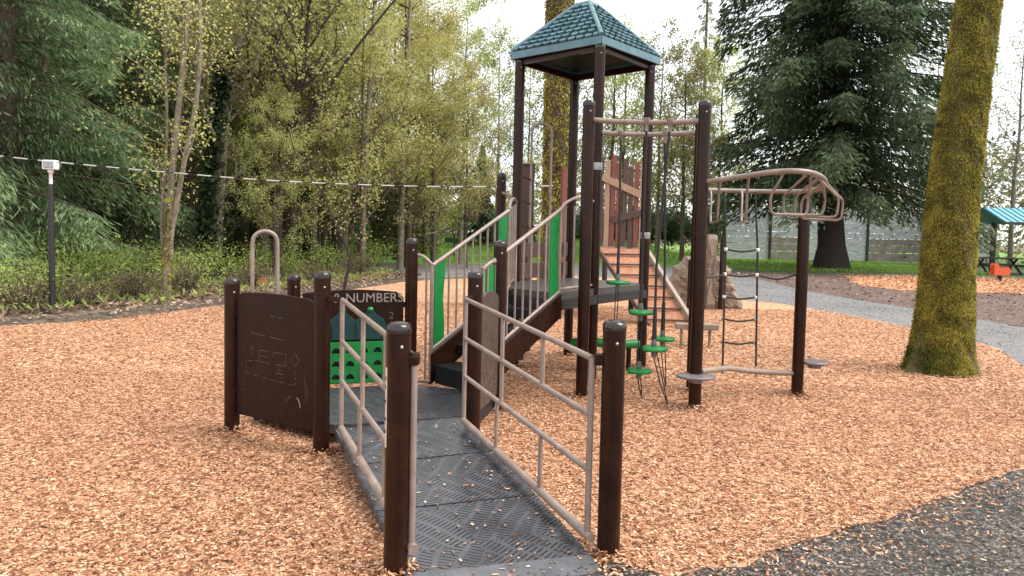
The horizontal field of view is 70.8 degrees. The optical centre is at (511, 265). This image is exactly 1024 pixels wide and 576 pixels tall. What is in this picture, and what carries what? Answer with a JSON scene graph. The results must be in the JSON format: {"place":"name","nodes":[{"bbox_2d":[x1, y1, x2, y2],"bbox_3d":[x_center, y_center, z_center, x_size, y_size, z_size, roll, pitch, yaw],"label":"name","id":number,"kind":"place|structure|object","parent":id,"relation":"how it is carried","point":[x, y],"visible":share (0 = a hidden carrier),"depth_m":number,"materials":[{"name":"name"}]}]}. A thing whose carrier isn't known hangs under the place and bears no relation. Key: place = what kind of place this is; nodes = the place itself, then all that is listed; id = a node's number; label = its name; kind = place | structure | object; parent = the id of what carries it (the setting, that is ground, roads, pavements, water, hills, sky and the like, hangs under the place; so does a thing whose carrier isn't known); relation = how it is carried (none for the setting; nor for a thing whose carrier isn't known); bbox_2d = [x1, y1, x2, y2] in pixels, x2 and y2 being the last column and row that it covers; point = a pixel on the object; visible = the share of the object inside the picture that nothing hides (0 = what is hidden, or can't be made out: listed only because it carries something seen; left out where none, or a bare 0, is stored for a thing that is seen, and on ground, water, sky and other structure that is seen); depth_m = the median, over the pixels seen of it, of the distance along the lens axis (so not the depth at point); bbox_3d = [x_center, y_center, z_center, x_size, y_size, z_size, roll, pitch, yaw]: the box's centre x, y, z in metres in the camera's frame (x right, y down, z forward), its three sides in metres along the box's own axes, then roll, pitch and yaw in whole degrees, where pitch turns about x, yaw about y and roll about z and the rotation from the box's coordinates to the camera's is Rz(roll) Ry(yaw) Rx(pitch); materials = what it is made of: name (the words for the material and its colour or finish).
{"place":"outdoors","nodes":[
{"label":"outdoors","id":0,"kind":"place"},
{"bbox_2d":[0,278,404,325],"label":"border soil","id":1,"kind":"structure","parent":0,"point":[72,318],"depth_m":13.09,"materials":[{"name":"brown soil"}]},
{"bbox_2d":[0,276,404,322],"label":"border debris","id":2,"kind":"object","parent":1,"relation":"on","point":[127,308],"visible":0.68,"depth_m":13.61,"materials":[{"name":"brown plant"}]},
{"bbox_2d":[0,276,1023,575],"bbox_3d":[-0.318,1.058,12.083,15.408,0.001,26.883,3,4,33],"label":"wood chip ground","id":3,"kind":"structure","parent":0,"point":[400,290],"depth_m":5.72,"materials":[{"name":"orange wood"}]},
{"bbox_2d":[224,0,843,575],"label":"play structure","id":4,"kind":"object","parent":3,"relation":"on","point":[292,356],"visible":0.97,"depth_m":5.97,"materials":[{"name":"brown metal"}]},
{"bbox_2d":[539,0,574,279],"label":"mossy tree","id":5,"kind":"object","parent":3,"relation":"on","point":[556,102],"visible":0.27,"depth_m":15.61,"materials":[{"name":"green plant"}]},
{"bbox_2d":[600,155,688,326],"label":"climbing fort","id":6,"kind":"structure","parent":3,"relation":"on","point":[676,309],"depth_m":13.92,"materials":[{"name":"brown wood"}]},
{"bbox_2d":[675,322,718,346],"bbox_3d":[2.728,1.040,10.666,0.620,0.362,0.180,2,3,7],"label":"balance step","id":7,"kind":"object","parent":3,"relation":"on","point":[682,326],"visible":0.8,"depth_m":10.60,"materials":[{"name":"beige plastic"}]},
{"bbox_2d":[669,234,742,309],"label":"rock climbing wall","id":8,"kind":"structure","parent":3,"relation":"on","point":[679,279],"depth_m":15.83,"materials":[{"name":"plastic"}]},
{"bbox_2d":[897,0,1003,378],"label":"mossy tree","id":9,"kind":"object","parent":3,"relation":"on","point":[942,339],"visible":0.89,"depth_m":8.79,"materials":[{"name":"green plant"}]},
{"bbox_2d":[0,233,1023,326],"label":"forest ground","id":10,"kind":"structure","parent":0,"point":[84,311],"depth_m":15.56,"materials":[{"name":"soil"}]},
{"bbox_2d":[0,261,65,312],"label":"twiggy bush","id":11,"kind":"object","parent":10,"relation":"on","point":[24,294],"visible":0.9,"depth_m":12.82,"materials":[{"name":"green plant"}]},
{"bbox_2d":[22,1,62,267],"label":"bare tree","id":12,"kind":"object","parent":10,"relation":"on","point":[44,66],"visible":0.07,"depth_m":21.53,"materials":[{"name":"brown plant"}]},
{"bbox_2d":[40,160,63,313],"bbox_3d":[-8.271,-0.513,12.930,0.360,2.745,0.360,1,3,0],"label":"light pole","id":13,"kind":"object","parent":10,"relation":"on","point":[50,166],"visible":0.86,"depth_m":12.89,"materials":[{"name":"black metal"}]},
{"bbox_2d":[0,155,580,186],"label":"light string","id":14,"kind":"object","parent":13,"relation":"attached to","point":[271,180],"visible":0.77,"depth_m":12.84,"materials":[{"name":"white rubber"}]},
{"bbox_2d":[0,245,105,306],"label":"leafy bush","id":15,"kind":"object","parent":10,"relation":"on","point":[44,278],"visible":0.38,"depth_m":13.96,"materials":[{"name":"green plant"}]},
{"bbox_2d":[42,266,120,308],"bbox_3d":[-8.297,0.409,13.853,1.375,0.820,1.349,1,3,0],"label":"twiggy bush","id":16,"kind":"object","parent":10,"relation":"on","point":[77,294],"visible":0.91,"depth_m":13.79,"materials":[{"name":"brown plant"}]},
{"bbox_2d":[13,218,150,289],"bbox_3d":[-9.923,-0.184,16.027,2.840,1.751,2.992,4,4,41],"label":"leafy bush","id":17,"kind":"object","parent":10,"relation":"on","point":[73,256],"visible":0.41,"depth_m":15.89,"materials":[{"name":"green plant"}]},
{"bbox_2d":[0,0,180,286],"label":"fir tree","id":18,"kind":"object","parent":10,"relation":"on","point":[15,179],"visible":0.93,"depth_m":16.76,"materials":[{"name":"green plant"}]},
{"bbox_2d":[47,239,160,297],"bbox_3d":[-8.880,0.003,15.649,2.491,1.454,2.112,3,3,26],"label":"leafy bush","id":19,"kind":"object","parent":10,"relation":"on","point":[103,260],"visible":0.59,"depth_m":15.54,"materials":[{"name":"green plant"}]},
{"bbox_2d":[19,0,225,265],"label":"fir tree","id":20,"kind":"object","parent":10,"relation":"on","point":[92,90],"visible":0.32,"depth_m":22.92,"materials":[{"name":"green plant"}]},
{"bbox_2d":[90,258,160,300],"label":"twiggy bush","id":21,"kind":"object","parent":10,"relation":"on","point":[130,291],"visible":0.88,"depth_m":15.04,"materials":[{"name":"brown plant"}]},
{"bbox_2d":[28,0,226,250],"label":"fir tree","id":22,"kind":"object","parent":10,"relation":"on","point":[148,233],"visible":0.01,"depth_m":30.64,"materials":[{"name":"green plant"}]},
{"bbox_2d":[21,0,235,229],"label":"maple tree","id":23,"kind":"object","parent":10,"relation":"on","point":[98,101],"visible":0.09,"depth_m":23.71,"materials":[{"name":"green plant"}]},
{"bbox_2d":[24,0,241,262],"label":"maple tree","id":24,"kind":"object","parent":10,"relation":"on","point":[143,78],"visible":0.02,"depth_m":26.54,"materials":[{"name":"green plant"}]},
{"bbox_2d":[122,0,173,263],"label":"bare tree","id":25,"kind":"object","parent":10,"relation":"on","point":[138,11],"visible":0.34,"depth_m":23.72,"materials":[{"name":"brown plant"}]},
{"bbox_2d":[89,225,208,286],"bbox_3d":[-9.196,-0.222,18.255,2.762,1.616,2.622,4,4,42],"label":"leafy bush","id":26,"kind":"object","parent":10,"relation":"on","point":[147,261],"visible":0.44,"depth_m":17.94,"materials":[{"name":"green plant"}]},
{"bbox_2d":[64,0,256,303],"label":"twin stem tree","id":27,"kind":"object","parent":10,"relation":"on","point":[170,213],"visible":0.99,"depth_m":14.63,"materials":[{"name":"green plant"}]},
{"bbox_2d":[139,250,217,294],"bbox_3d":[-7.632,0.171,16.576,1.768,1.054,1.735,2,3,8],"label":"twiggy bush","id":28,"kind":"object","parent":10,"relation":"on","point":[186,280],"visible":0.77,"depth_m":16.48,"materials":[{"name":"brown plant"}]},
{"bbox_2d":[153,0,218,255],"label":"bare tree","id":29,"kind":"object","parent":10,"relation":"on","point":[190,178],"visible":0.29,"depth_m":23.42,"materials":[{"name":"brown plant"}]},
{"bbox_2d":[143,238,229,291],"bbox_3d":[-7.891,-0.016,17.509,1.936,1.333,2.283,4,4,38],"label":"leafy bush","id":30,"kind":"object","parent":10,"relation":"on","point":[199,265],"visible":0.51,"depth_m":17.45,"materials":[{"name":"green plant"}]},
{"bbox_2d":[62,0,316,217],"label":"maple tree","id":31,"kind":"object","parent":10,"relation":"on","point":[238,117],"visible":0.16,"depth_m":24.56,"materials":[{"name":"green plant"}]},
{"bbox_2d":[92,4,289,242],"bbox_3d":[-10.066,-3.967,22.973,4.866,8.629,5.522,3,3,27],"label":"maple tree","id":32,"kind":"object","parent":10,"relation":"on","point":[233,140],"visible":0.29,"depth_m":22.98,"materials":[{"name":"green plant"}]},
{"bbox_2d":[0,256,391,310],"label":"wood edge herbs","id":33,"kind":"object","parent":10,"relation":"on","point":[143,296],"visible":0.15,"depth_m":17.18,"materials":[{"name":"green plant"}]},
{"bbox_2d":[117,1,303,185],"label":"maple tree","id":34,"kind":"object","parent":10,"relation":"on","point":[222,20],"visible":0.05,"depth_m":27.40,"materials":[{"name":"green plant"}]},
{"bbox_2d":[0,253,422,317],"bbox_3d":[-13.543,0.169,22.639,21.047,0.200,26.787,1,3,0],"label":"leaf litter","id":35,"kind":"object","parent":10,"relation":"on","point":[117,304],"visible":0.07,"depth_m":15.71,"materials":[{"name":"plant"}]},
{"bbox_2d":[1,261,422,315],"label":"fallen twigs","id":36,"kind":"object","parent":10,"relation":"on","point":[258,286],"visible":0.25,"depth_m":17.97,"materials":[{"name":"brown plant"}]},
{"bbox_2d":[147,0,295,274],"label":"ivy clad tree","id":37,"kind":"object","parent":10,"relation":"on","point":[210,209],"visible":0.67,"depth_m":21.38,"materials":[{"name":"green plant"}]},
{"bbox_2d":[178,229,270,279],"bbox_3d":[-8.254,-0.293,20.591,2.512,1.549,2.647,2,3,15],"label":"leafy bush","id":38,"kind":"object","parent":10,"relation":"on","point":[215,254],"visible":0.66,"depth_m":20.42,"materials":[{"name":"green plant"}]},
{"bbox_2d":[177,0,305,257],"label":"maple tree","id":39,"kind":"object","parent":10,"relation":"on","point":[245,228],"visible":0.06,"depth_m":30.85,"materials":[{"name":"green plant"}]},
{"bbox_2d":[221,253,274,286],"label":"twiggy bush","id":40,"kind":"object","parent":10,"relation":"on","point":[256,273],"visible":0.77,"depth_m":18.68,"materials":[{"name":"brown plant"}]},
{"bbox_2d":[143,0,377,259],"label":"maple tree","id":41,"kind":"object","parent":10,"relation":"on","point":[285,222],"visible":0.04,"depth_m":28.07,"materials":[{"name":"green plant"}]},
{"bbox_2d":[217,76,336,278],"bbox_3d":[-6.903,-2.475,21.122,3.796,5.932,3.345,4,4,45],"label":"maple tree","id":42,"kind":"object","parent":10,"relation":"on","point":[285,114],"visible":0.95,"depth_m":20.55,"materials":[{"name":"green plant"}]},
{"bbox_2d":[236,230,319,272],"bbox_3d":[-7.649,-0.462,23.457,2.762,1.616,2.622,1,3,-11],"label":"leafy bush","id":43,"kind":"object","parent":10,"relation":"on","point":[266,253],"visible":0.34,"depth_m":23.36,"materials":[{"name":"green plant"}]},
{"bbox_2d":[256,241,311,276],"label":"leafy bush","id":44,"kind":"object","parent":10,"relation":"on","point":[283,265],"visible":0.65,"depth_m":21.64,"materials":[{"name":"green plant"}]},
{"bbox_2d":[205,0,373,269],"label":"slim tree","id":45,"kind":"object","parent":10,"relation":"on","point":[272,79],"visible":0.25,"depth_m":24.26,"materials":[{"name":"green plant"}]},
{"bbox_2d":[265,0,321,265],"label":"bare tree","id":46,"kind":"object","parent":10,"relation":"on","point":[292,211],"visible":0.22,"depth_m":26.22,"materials":[{"name":"brown plant"}]},
{"bbox_2d":[222,1,370,259],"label":"fir tree","id":47,"kind":"object","parent":10,"relation":"on","point":[302,231],"visible":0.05,"depth_m":32.97,"materials":[{"name":"green plant"}]},
{"bbox_2d":[214,0,395,275],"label":"forking tree","id":48,"kind":"object","parent":10,"relation":"on","point":[300,85],"visible":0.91,"depth_m":21.52,"materials":[{"name":"green plant"}]},
{"bbox_2d":[278,0,356,268],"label":"bare tree","id":49,"kind":"object","parent":10,"relation":"on","point":[313,216],"visible":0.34,"depth_m":24.64,"materials":[{"name":"brown plant"}]},
{"bbox_2d":[290,239,356,271],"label":"leafy bush","id":50,"kind":"object","parent":10,"relation":"on","point":[327,261],"visible":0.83,"depth_m":24.35,"materials":[{"name":"green plant"}]},
{"bbox_2d":[248,0,407,261],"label":"maple tree","id":51,"kind":"object","parent":10,"relation":"on","point":[324,234],"visible":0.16,"depth_m":27.04,"materials":[{"name":"green plant"}]},
{"bbox_2d":[234,0,422,261],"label":"maple tree","id":52,"kind":"object","parent":10,"relation":"on","point":[319,226],"visible":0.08,"depth_m":29.62,"materials":[{"name":"green plant"}]},
{"bbox_2d":[277,95,384,289],"bbox_3d":[-3.499,-1.173,13.891,2.170,4.242,1.583,1,3,0],"label":"maple tree","id":53,"kind":"object","parent":10,"relation":"on","point":[339,232],"visible":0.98,"depth_m":13.92,"materials":[{"name":"green plant"}]},
{"bbox_2d":[321,18,362,264],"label":"bare tree","id":54,"kind":"object","parent":10,"relation":"on","point":[335,240],"visible":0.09,"depth_m":30.34,"materials":[{"name":"brown plant"}]},
{"bbox_2d":[256,0,440,269],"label":"maple tree","id":55,"kind":"object","parent":10,"relation":"on","point":[345,236],"visible":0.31,"depth_m":26.17,"materials":[{"name":"green plant"}]},
{"bbox_2d":[277,0,422,259],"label":"maple tree","id":56,"kind":"object","parent":10,"relation":"on","point":[351,214],"visible":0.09,"depth_m":32.90,"materials":[{"name":"green plant"}]},
{"bbox_2d":[261,0,441,270],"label":"maple tree","id":57,"kind":"object","parent":10,"relation":"on","point":[358,38],"visible":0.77,"depth_m":23.74,"materials":[{"name":"green plant"}]},
{"bbox_2d":[331,247,375,274],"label":"twiggy bush","id":58,"kind":"object","parent":10,"relation":"on","point":[361,266],"visible":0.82,"depth_m":23.36,"materials":[{"name":"brown plant"}]},
{"bbox_2d":[348,0,386,268],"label":"bare tree","id":59,"kind":"object","parent":10,"relation":"on","point":[368,98],"visible":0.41,"depth_m":25.88,"materials":[{"name":"brown plant"}]},
{"bbox_2d":[331,231,404,269],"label":"leafy bush","id":60,"kind":"object","parent":10,"relation":"on","point":[370,253],"visible":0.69,"depth_m":27.14,"materials":[{"name":"green plant"}]},
{"bbox_2d":[305,0,457,259],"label":"maple tree","id":61,"kind":"object","parent":10,"relation":"on","point":[396,225],"visible":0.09,"depth_m":34.78,"materials":[{"name":"green plant"}]},
{"bbox_2d":[300,0,495,267],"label":"maple tree","id":62,"kind":"object","parent":10,"relation":"on","point":[409,227],"visible":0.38,"depth_m":28.53,"materials":[{"name":"green plant"}]},
{"bbox_2d":[368,0,434,269],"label":"bare tree","id":63,"kind":"object","parent":10,"relation":"on","point":[400,259],"visible":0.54,"depth_m":27.43,"materials":[{"name":"brown plant"}]},
{"bbox_2d":[358,0,509,260],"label":"maple tree","id":64,"kind":"object","parent":10,"relation":"on","point":[444,33],"visible":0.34,"depth_m":30.00,"materials":[{"name":"green plant"}]},
{"bbox_2d":[371,32,510,262],"bbox_3d":[-2.272,-4.297,27.445,5.170,9.168,5.867,4,4,41],"label":"maple tree","id":65,"kind":"object","parent":10,"relation":"on","point":[425,81],"visible":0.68,"depth_m":26.82,"materials":[{"name":"green plant"}]},
{"bbox_2d":[406,57,513,267],"bbox_3d":[-2.006,-4.100,28.849,4.866,8.629,5.522,0,3,-19],"label":"maple tree","id":66,"kind":"object","parent":10,"relation":"on","point":[467,133],"visible":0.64,"depth_m":29.23,"materials":[{"name":"green plant"}]},
{"bbox_2d":[21,1,1023,264],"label":"wood","id":67,"kind":"object","parent":10,"relation":"on","point":[383,229],"visible":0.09,"depth_m":43.20,"materials":[{"name":"green plant"}]},
{"bbox_2d":[298,237,736,268],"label":"lawn slope","id":68,"kind":"structure","parent":0,"point":[420,260],"depth_m":37.78,"materials":[{"name":"green plant"}]},
{"bbox_2d":[369,0,485,253],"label":"maple tree","id":69,"kind":"object","parent":68,"relation":"on","point":[424,224],"visible":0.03,"depth_m":37.72,"materials":[{"name":"green plant"}]},
{"bbox_2d":[392,0,542,263],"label":"maple tree","id":70,"kind":"object","parent":68,"relation":"on","point":[477,3],"visible":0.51,"depth_m":32.19,"materials":[{"name":"green plant"}]},
{"bbox_2d":[452,145,494,246],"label":"young conifer","id":71,"kind":"object","parent":68,"relation":"on","point":[478,224],"visible":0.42,"depth_m":42.58,"materials":[{"name":"green plant"}]},
{"bbox_2d":[469,31,541,217],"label":"birch tree","id":72,"kind":"object","parent":68,"relation":"on","point":[499,107],"visible":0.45,"depth_m":39.37,"materials":[{"name":"green plant"}]},
{"bbox_2d":[468,67,543,196],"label":"birch tree","id":73,"kind":"object","parent":68,"relation":"on","point":[537,100],"visible":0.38,"depth_m":45.50,"materials":[{"name":"green plant"}]},
{"bbox_2d":[502,72,620,185],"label":"birch tree","id":74,"kind":"object","parent":68,"relation":"on","point":[581,96],"visible":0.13,"depth_m":40.64,"materials":[{"name":"green plant"}]},
{"bbox_2d":[578,14,663,238],"bbox_3d":[5.064,-6.762,37.905,6.384,13.351,5.482,2,3,15],"label":"maple tree","id":75,"kind":"object","parent":68,"relation":"on","point":[613,141],"visible":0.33,"depth_m":37.57,"materials":[{"name":"green plant"}]},
{"bbox_2d":[579,13,681,232],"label":"maple tree","id":76,"kind":"object","parent":68,"relation":"on","point":[625,104],"visible":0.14,"depth_m":43.42,"materials":[{"name":"green plant"}]},
{"bbox_2d":[625,207,678,244],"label":"dark shrub","id":77,"kind":"object","parent":68,"relation":"on","point":[652,228],"visible":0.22,"depth_m":46.64,"materials":[{"name":"green plant"}]},
{"bbox_2d":[604,15,707,254],"bbox_3d":[7.482,-6.810,39.764,5.503,13.347,6.507,1,3,-9],"label":"birch tree","id":78,"kind":"object","parent":68,"relation":"on","point":[672,50],"visible":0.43,"depth_m":39.50,"materials":[{"name":"green plant"}]},
{"bbox_2d":[650,202,690,245],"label":"dark shrub","id":79,"kind":"object","parent":68,"relation":"on","point":[670,236],"visible":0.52,"depth_m":47.03,"materials":[{"name":"green plant"}]},
{"bbox_2d":[634,34,745,261],"bbox_3d":[8.589,-5.650,36.101,4.699,11.444,5.472,1,3,-9],"label":"maple tree","id":80,"kind":"object","parent":68,"relation":"on","point":[683,148],"visible":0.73,"depth_m":36.06,"materials":[{"name":"green plant"}]},
{"bbox_2d":[669,203,728,244],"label":"dark shrub","id":81,"kind":"object","parent":68,"relation":"on","point":[688,227],"visible":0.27,"depth_m":46.14,"materials":[{"name":"green plant"}]},
{"bbox_2d":[678,0,726,200],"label":"slim conifer","id":82,"kind":"object","parent":68,"relation":"on","point":[706,19],"visible":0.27,"depth_m":45.26,"materials":[{"name":"green plant"}]},
{"bbox_2d":[652,33,755,213],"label":"maple tree","id":83,"kind":"object","parent":68,"relation":"on","point":[714,76],"visible":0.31,"depth_m":40.31,"materials":[{"name":"green plant"}]},
{"bbox_2d":[21,0,1023,245],"label":"sky","id":84,"kind":"structure","parent":0,"point":[528,16],"materials":[{"name":"white"}]},
{"bbox_2d":[324,265,1023,366],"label":"gravel path","id":85,"kind":"structure","parent":0,"point":[994,338],"depth_m":17.18,"materials":[{"name":"grey gravel"}]},
{"bbox_2d":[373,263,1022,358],"bbox_3d":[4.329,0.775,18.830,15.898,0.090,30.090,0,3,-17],"label":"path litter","id":86,"kind":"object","parent":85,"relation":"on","point":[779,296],"visible":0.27,"depth_m":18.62,"materials":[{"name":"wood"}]},
{"bbox_2d":[420,244,1023,264],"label":"lawn","id":87,"kind":"structure","parent":0,"point":[689,247],"depth_m":63.84,"materials":[{"name":"green plant"}]},
{"bbox_2d":[422,234,989,274],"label":"lawn grass","id":88,"kind":"structure","parent":87,"relation":"on","point":[765,266],"depth_m":37.00,"materials":[{"name":"green plant"}]},
{"bbox_2d":[676,34,762,255],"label":"maple tree","id":89,"kind":"object","parent":87,"relation":"on","point":[729,109],"visible":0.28,"depth_m":43.09,"materials":[{"name":"green plant"}]},
{"bbox_2d":[723,207,997,262],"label":"court wall","id":90,"kind":"structure","parent":87,"relation":"on","point":[770,251],"depth_m":44.24,"materials":[{"name":"grey paint"}]},
{"bbox_2d":[908,49,1023,189],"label":"twiggy tree","id":91,"kind":"object","parent":87,"relation":"on","point":[1003,168],"visible":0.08,"depth_m":45.47,"materials":[{"name":"green plant"}]},
{"bbox_2d":[592,469,1023,575],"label":"dark gravel ground","id":92,"kind":"structure","parent":0,"point":[944,539],"depth_m":3.95,"materials":[{"name":"grey gravel"}]},
{"bbox_2d":[518,409,1023,575],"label":"gravel stones","id":93,"kind":"object","parent":92,"relation":"on","point":[898,562],"visible":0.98,"depth_m":3.90,"materials":[{"name":"grey gravel"}]},
{"bbox_2d":[731,273,1023,326],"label":"mulch ground","id":94,"kind":"structure","parent":0,"point":[1006,318],"depth_m":20.73,"materials":[{"name":"brown wood"}]},
{"bbox_2d":[734,272,1023,321],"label":"mulch pieces","id":95,"kind":"object","parent":94,"relation":"on","point":[816,285],"visible":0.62,"depth_m":23.27,"materials":[{"name":"brown plant"}]},
{"bbox_2d":[844,274,1023,293],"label":"chip bed","id":96,"kind":"object","parent":94,"relation":"on","point":[912,284],"visible":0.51,"depth_m":26.17,"materials":[{"name":"orange wood"}]},
{"bbox_2d":[731,262,1023,278],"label":"thin lawn","id":97,"kind":"structure","parent":0,"point":[1014,273],"depth_m":33.21,"materials":[{"name":"green plant"}]},
{"bbox_2d":[707,0,1000,270],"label":"spruce tree","id":98,"kind":"object","parent":97,"relation":"on","point":[825,43],"visible":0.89,"depth_m":32.39,"materials":[{"name":"green plant"}]},
{"bbox_2d":[974,257,1023,274],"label":"picnic table","id":99,"kind":"object","parent":97,"relation":"on","point":[982,265],"visible":0.69,"depth_m":34.28,"materials":[{"name":"black paint"}]},
{"bbox_2d":[980,207,1023,271],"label":"picnic shelter","id":100,"kind":"object","parent":97,"relation":"on","point":[993,217],"visible":0.81,"depth_m":34.13,"materials":[{"name":"green paint"}]},
{"bbox_2d":[981,20,1023,269],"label":"twiggy tree","id":101,"kind":"object","parent":97,"relation":"on","point":[1012,205],"visible":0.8,"depth_m":38.78,"materials":[{"name":"green plant"}]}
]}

